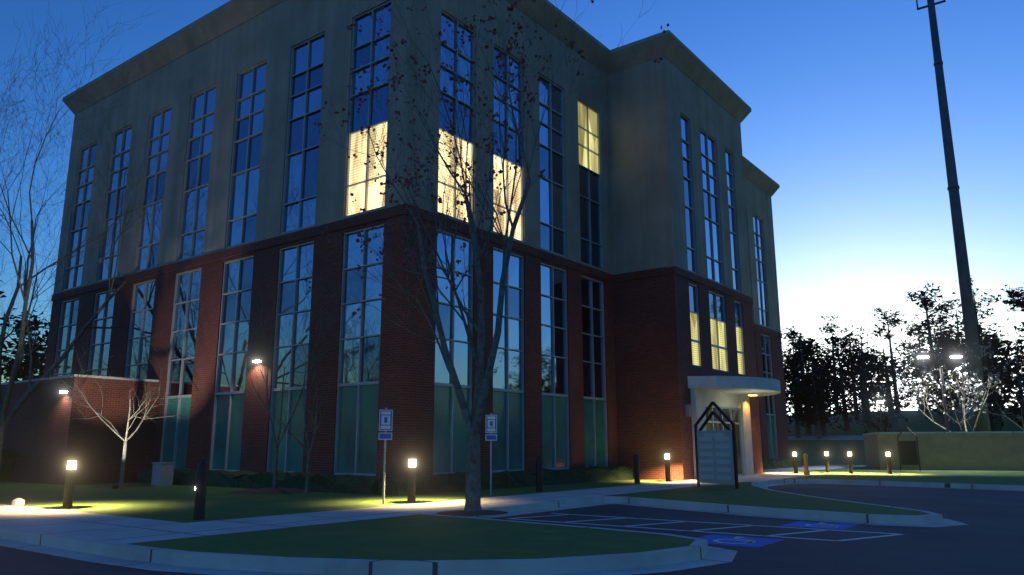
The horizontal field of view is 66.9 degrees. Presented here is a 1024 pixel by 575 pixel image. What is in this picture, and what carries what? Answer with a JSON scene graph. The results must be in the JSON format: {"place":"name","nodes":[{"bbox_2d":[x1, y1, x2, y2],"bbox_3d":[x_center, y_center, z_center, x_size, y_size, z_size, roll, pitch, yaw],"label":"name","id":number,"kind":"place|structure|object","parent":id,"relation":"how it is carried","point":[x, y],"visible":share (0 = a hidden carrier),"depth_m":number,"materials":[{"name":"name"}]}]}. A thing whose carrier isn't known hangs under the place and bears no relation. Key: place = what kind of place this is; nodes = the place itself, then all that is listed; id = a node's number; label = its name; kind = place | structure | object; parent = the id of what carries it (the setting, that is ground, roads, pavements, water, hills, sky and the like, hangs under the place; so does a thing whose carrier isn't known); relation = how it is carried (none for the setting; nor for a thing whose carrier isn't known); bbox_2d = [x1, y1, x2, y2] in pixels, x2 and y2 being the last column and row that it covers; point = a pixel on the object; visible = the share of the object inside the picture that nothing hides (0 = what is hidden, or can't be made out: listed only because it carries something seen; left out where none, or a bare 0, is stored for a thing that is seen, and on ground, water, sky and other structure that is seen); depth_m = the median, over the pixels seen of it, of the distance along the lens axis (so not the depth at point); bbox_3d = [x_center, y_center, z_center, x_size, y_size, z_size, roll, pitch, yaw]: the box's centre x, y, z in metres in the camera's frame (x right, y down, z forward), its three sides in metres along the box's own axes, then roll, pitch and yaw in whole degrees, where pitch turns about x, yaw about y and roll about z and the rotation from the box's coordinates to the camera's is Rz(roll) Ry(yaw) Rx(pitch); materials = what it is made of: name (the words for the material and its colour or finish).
{"place":"outdoors","nodes":[
{"label":"outdoors","id":0,"kind":"place"},
{"bbox_2d":[0,465,865,543],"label":"sidewalk","id":1,"kind":"structure","parent":0,"point":[117,529],"depth_m":14.10,"materials":[{"name":"concrete"}]},
{"bbox_2d":[803,453,809,474],"bbox_3d":[13.052,7.832,34.376,0.260,0.950,0.247,-9,-14,36],"label":"bollard","id":2,"kind":"object","parent":1,"relation":"on","point":[806,468],"visible":0.96,"depth_m":34.31,"materials":[{"name":"yellow"}]},
{"bbox_2d":[0,462,1023,560],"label":"lawn","id":3,"kind":"structure","parent":0,"point":[420,537],"depth_m":14.84,"materials":[{"name":"green plant"}]},
{"bbox_2d":[0,447,14,481],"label":"hedge enclosure","id":4,"kind":"object","parent":3,"relation":"on","point":[7,461],"visible":0.91,"depth_m":28.95,"materials":[{"name":"green plant"}]},
{"bbox_2d":[12,498,24,504],"bbox_3d":[-11.062,4.797,17.360,0.240,0.150,0.240,7,-13,-30],"label":"ground light","id":5,"kind":"object","parent":3,"relation":"on","point":[18,501],"visible":0.98,"depth_m":17.27,"materials":[{"name":"white paint"}]},
{"bbox_2d":[62,458,76,507],"bbox_3d":[-9.524,4.206,16.684,0.196,1.030,0.196,-9,-14,36],"label":"bollard light","id":6,"kind":"object","parent":3,"relation":"on","point":[69,483],"visible":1,"depth_m":16.62,"materials":[{"name":"brown metal"}]},
{"bbox_2d":[1,374,159,484],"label":"enclosure wall","id":7,"kind":"structure","parent":3,"relation":"on","point":[44,452],"depth_m":28.09,"materials":[{"name":"brick"}]},
{"bbox_2d":[60,385,68,392],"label":"wall light","id":8,"kind":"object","parent":7,"relation":"attached to","point":[64,389],"depth_m":27.34,"materials":[{"name":"white metal"}]},
{"bbox_2d":[0,0,183,465],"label":"tree","id":9,"kind":"object","parent":3,"relation":"on","point":[5,418],"visible":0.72,"depth_m":29.26,"materials":[{"name":"brown plant"}]},
{"bbox_2d":[22,326,200,483],"bbox_3d":[-13.271,3.765,25.677,5.720,5.558,4.344,2,-12,-11],"label":"uplit tree","id":10,"kind":"object","parent":3,"relation":"on","point":[117,432],"visible":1,"depth_m":25.75,"materials":[{"name":"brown plant"}]},
{"bbox_2d":[151,462,175,485],"bbox_3d":[-11.740,6.265,26.038,0.610,0.760,0.510,-9,-14,36],"label":"utility box","id":11,"kind":"object","parent":3,"relation":"on","point":[162,473],"visible":0.96,"depth_m":25.87,"materials":[{"name":"grey"}]},
{"bbox_2d":[193,461,207,519],"bbox_3d":[-5.586,3.636,13.908,0.198,1.020,0.198,-9,-14,36],"label":"bollard","id":12,"kind":"object","parent":3,"relation":"on","point":[200,491],"visible":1,"depth_m":13.84,"materials":[{"name":"brown metal"}]},
{"bbox_2d":[136,467,390,494],"bbox_3d":[-8.472,6.120,24.804,12.393,0.538,0.876,-9,-14,36],"label":"hedge","id":13,"kind":"object","parent":3,"relation":"on","point":[331,483],"visible":0.79,"depth_m":23.36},
{"bbox_2d":[236,280,345,486],"bbox_3d":[-6.778,2.746,23.214,3.274,6.543,2.892,9,-15,-37],"label":"bare tree","id":14,"kind":"object","parent":3,"relation":"on","point":[277,442],"visible":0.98,"depth_m":22.84,"materials":[{"name":"brown plant"}]},
{"bbox_2d":[251,363,334,493],"bbox_3d":[-6.166,3.828,21.922,2.263,3.902,3.751,1,-12,-3],"label":"tree","id":15,"kind":"object","parent":3,"relation":"on","point":[308,451],"visible":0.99,"depth_m":21.35,"materials":[{"name":"brown plant"}]},
{"bbox_2d":[88,484,507,515],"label":"mulch beds","id":16,"kind":"object","parent":3,"relation":"on","point":[275,490],"visible":0.88,"depth_m":21.53,"materials":[{"name":"brown soil"}]},
{"bbox_2d":[378,408,392,503],"bbox_3d":[-2.902,3.825,17.673,0.310,2.150,0.071,2,-12,-8],"label":"parking sign","id":17,"kind":"object","parent":3,"relation":"on","point":[385,420],"visible":1,"depth_m":17.77,"materials":[{"name":"blue metal"}]},
{"bbox_2d":[407,457,415,501],"bbox_3d":[-2.342,4.492,18.140,0.196,1.030,0.196,-9,-14,36],"label":"bollard light","id":18,"kind":"object","parent":3,"relation":"on","point":[412,480],"visible":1,"depth_m":18.07,"materials":[{"name":"brown metal"}]},
{"bbox_2d":[44,0,789,479],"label":"building walls","id":19,"kind":"structure","parent":3,"relation":"on","point":[662,390],"depth_m":30.37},
{"bbox_2d":[252,354,261,362],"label":"wall light","id":20,"kind":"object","parent":19,"relation":"attached to","point":[254,359],"depth_m":25.98,"materials":[{"name":"white metal"}]},
{"bbox_2d":[53,0,778,475],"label":"window frames","id":21,"kind":"structure","parent":19,"relation":"in","point":[363,266],"depth_m":28.78,"materials":[{"name":"grey metal"}]},
{"bbox_2d":[55,4,776,473],"bbox_3d":[0.228,0.370,33.840,17.566,15.400,38.760,-32,-33,69],"label":"window glass","id":22,"kind":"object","parent":21,"relation":"in","point":[369,402],"depth_m":27.56,"materials":[{"name":"glass"}]},
{"bbox_2d":[304,0,668,511],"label":"tree","id":23,"kind":"object","parent":3,"relation":"on","point":[472,422],"visible":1,"depth_m":16.45,"materials":[{"name":"brown plant"}]},
{"bbox_2d":[485,413,496,494],"bbox_3d":[-0.559,4.447,20.728,0.310,2.150,0.071,2,-12,-8],"label":"parking sign","id":24,"kind":"object","parent":3,"relation":"on","point":[491,423],"visible":1,"depth_m":20.81,"materials":[{"name":"blue metal"}]},
{"bbox_2d":[379,466,632,495],"bbox_3d":[0.581,6.252,25.531,0.928,0.538,12.886,-9,-14,36],"label":"hedge","id":25,"kind":"object","parent":3,"relation":"on","point":[436,483],"visible":0.87,"depth_m":23.88,"materials":[{"name":"green plant"}]},
{"bbox_2d":[536,455,542,491],"bbox_3d":[0.781,5.326,22.212,0.198,1.020,0.198,-9,-14,36],"label":"bollard","id":26,"kind":"object","parent":3,"relation":"on","point":[539,477],"visible":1,"depth_m":22.14,"materials":[{"name":"brown metal"}]},
{"bbox_2d":[634,453,639,483],"bbox_3d":[4.325,6.267,26.834,0.198,1.020,0.198,-9,-14,36],"label":"bollard","id":27,"kind":"object","parent":3,"relation":"on","point":[636,469],"visible":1,"depth_m":26.76,"materials":[{"name":"brown metal"}]},
{"bbox_2d":[665,453,670,480],"bbox_3d":[5.767,6.644,28.716,0.196,1.030,0.196,-9,-14,36],"label":"bollard light","id":28,"kind":"object","parent":3,"relation":"on","point":[667,469],"visible":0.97,"depth_m":28.64,"materials":[{"name":"brown metal"}]},
{"bbox_2d":[694,401,738,488],"bbox_3d":[6.361,4.908,24.273,0.071,2.647,1.770,6,-13,-27],"label":"monument sign","id":29,"kind":"object","parent":3,"relation":"on","point":[716,456],"visible":1,"depth_m":24.15,"materials":[{"name":"black metal"}]},
{"bbox_2d":[762,458,801,469],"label":"hedge","id":30,"kind":"object","parent":3,"relation":"on","point":[778,463],"visible":0.35,"depth_m":44.30,"materials":[{"name":"green plant"}]},
{"bbox_2d":[793,451,797,473],"bbox_3d":[13.274,8.186,36.304,0.196,1.030,0.196,-9,-14,36],"label":"bollard light","id":31,"kind":"object","parent":3,"relation":"on","point":[795,466],"visible":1,"depth_m":36.23,"materials":[{"name":"brown metal"}]},
{"bbox_2d":[824,451,829,472],"bbox_3d":[15.195,8.395,37.342,0.196,1.030,0.196,-9,-14,36],"label":"bollard light","id":32,"kind":"object","parent":3,"relation":"on","point":[826,453],"visible":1,"depth_m":37.27,"materials":[{"name":"brown metal"}]},
{"bbox_2d":[847,451,852,473],"bbox_3d":[15.794,8.153,36.166,0.196,1.030,0.196,-9,-14,36],"label":"bollard light","id":33,"kind":"object","parent":3,"relation":"on","point":[850,463],"visible":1,"depth_m":36.09,"materials":[{"name":"brown metal"}]},
{"bbox_2d":[838,348,937,431],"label":"tree","id":34,"kind":"object","parent":3,"relation":"on","point":[879,425],"visible":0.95,"depth_m":61.52,"materials":[{"name":"brown plant"}]},
{"bbox_2d":[886,451,891,473],"bbox_3d":[17.253,8.006,35.460,0.196,1.030,0.196,-9,-14,36],"label":"bollard light","id":35,"kind":"object","parent":3,"relation":"on","point":[889,466],"visible":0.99,"depth_m":35.40,"materials":[{"name":"brown metal"}]},
{"bbox_2d":[897,426,920,470],"bbox_3d":[20.356,8.256,39.795,0.960,2.269,0.100,-9,-14,36],"label":"sign frame","id":36,"kind":"object","parent":3,"relation":"on","point":[908,454],"visible":0.93,"depth_m":39.71,"materials":[{"name":"black metal"}]},
{"bbox_2d":[915,352,963,431],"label":"lot light pole","id":37,"kind":"object","parent":3,"relation":"on","point":[928,354],"visible":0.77,"depth_m":41.87,"materials":[{"name":"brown metal"}]},
{"bbox_2d":[863,431,1023,470],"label":"perimeter wall","id":38,"kind":"structure","parent":3,"relation":"on","point":[992,450],"depth_m":40.59,"materials":[{"name":"concrete"}]},
{"bbox_2d":[870,334,1020,431],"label":"lit tree","id":39,"kind":"object","parent":3,"relation":"on","point":[919,380],"visible":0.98,"depth_m":41.47,"materials":[{"name":"white plant"}]},
{"bbox_2d":[916,0,990,430],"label":"monopole","id":40,"kind":"object","parent":3,"relation":"on","point":[969,321],"visible":0.89,"depth_m":50.85,"materials":[{"name":"metal"}]},
{"bbox_2d":[956,385,1023,429],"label":"lit tree","id":41,"kind":"object","parent":3,"relation":"on","point":[1000,408],"visible":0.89,"depth_m":43.03,"materials":[{"name":"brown plant"}]},
{"bbox_2d":[0,484,1023,574],"bbox_3d":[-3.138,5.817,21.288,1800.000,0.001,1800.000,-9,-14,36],"label":"asphalt ground","id":42,"kind":"structure","parent":0,"point":[988,539],"depth_m":12.07,"materials":[{"name":"black asphalt"}]},
{"bbox_2d":[0,479,1023,574],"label":"kerb","id":43,"kind":"structure","parent":42,"relation":"on","point":[697,552],"depth_m":9.77,"materials":[{"name":"concrete"}]},
{"bbox_2d":[507,513,904,547],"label":"parking markings","id":44,"kind":"object","parent":42,"relation":"on","point":[735,540],"visible":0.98,"depth_m":12.94,"materials":[{"name":"blue paint"}]},
{"bbox_2d":[0,278,1023,438],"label":"tree line","id":45,"kind":"object","parent":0,"point":[803,395],"depth_m":90.04,"materials":[{"name":"green plant"}]},
{"bbox_2d":[0,0,1023,414],"label":"sky","id":46,"kind":"structure","parent":0,"point":[841,95],"materials":[{"name":"blue"}]},
{"bbox_2d":[788,435,863,439],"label":"hill road","id":47,"kind":"structure","parent":0,"point":[854,437],"depth_m":87.87,"materials":[{"name":"grey asphalt"}]},
{"bbox_2d":[787,407,1022,461],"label":"hill lawn","id":48,"kind":"structure","parent":0,"point":[814,450],"depth_m":89.88,"materials":[{"name":"green plant"}]}
]}

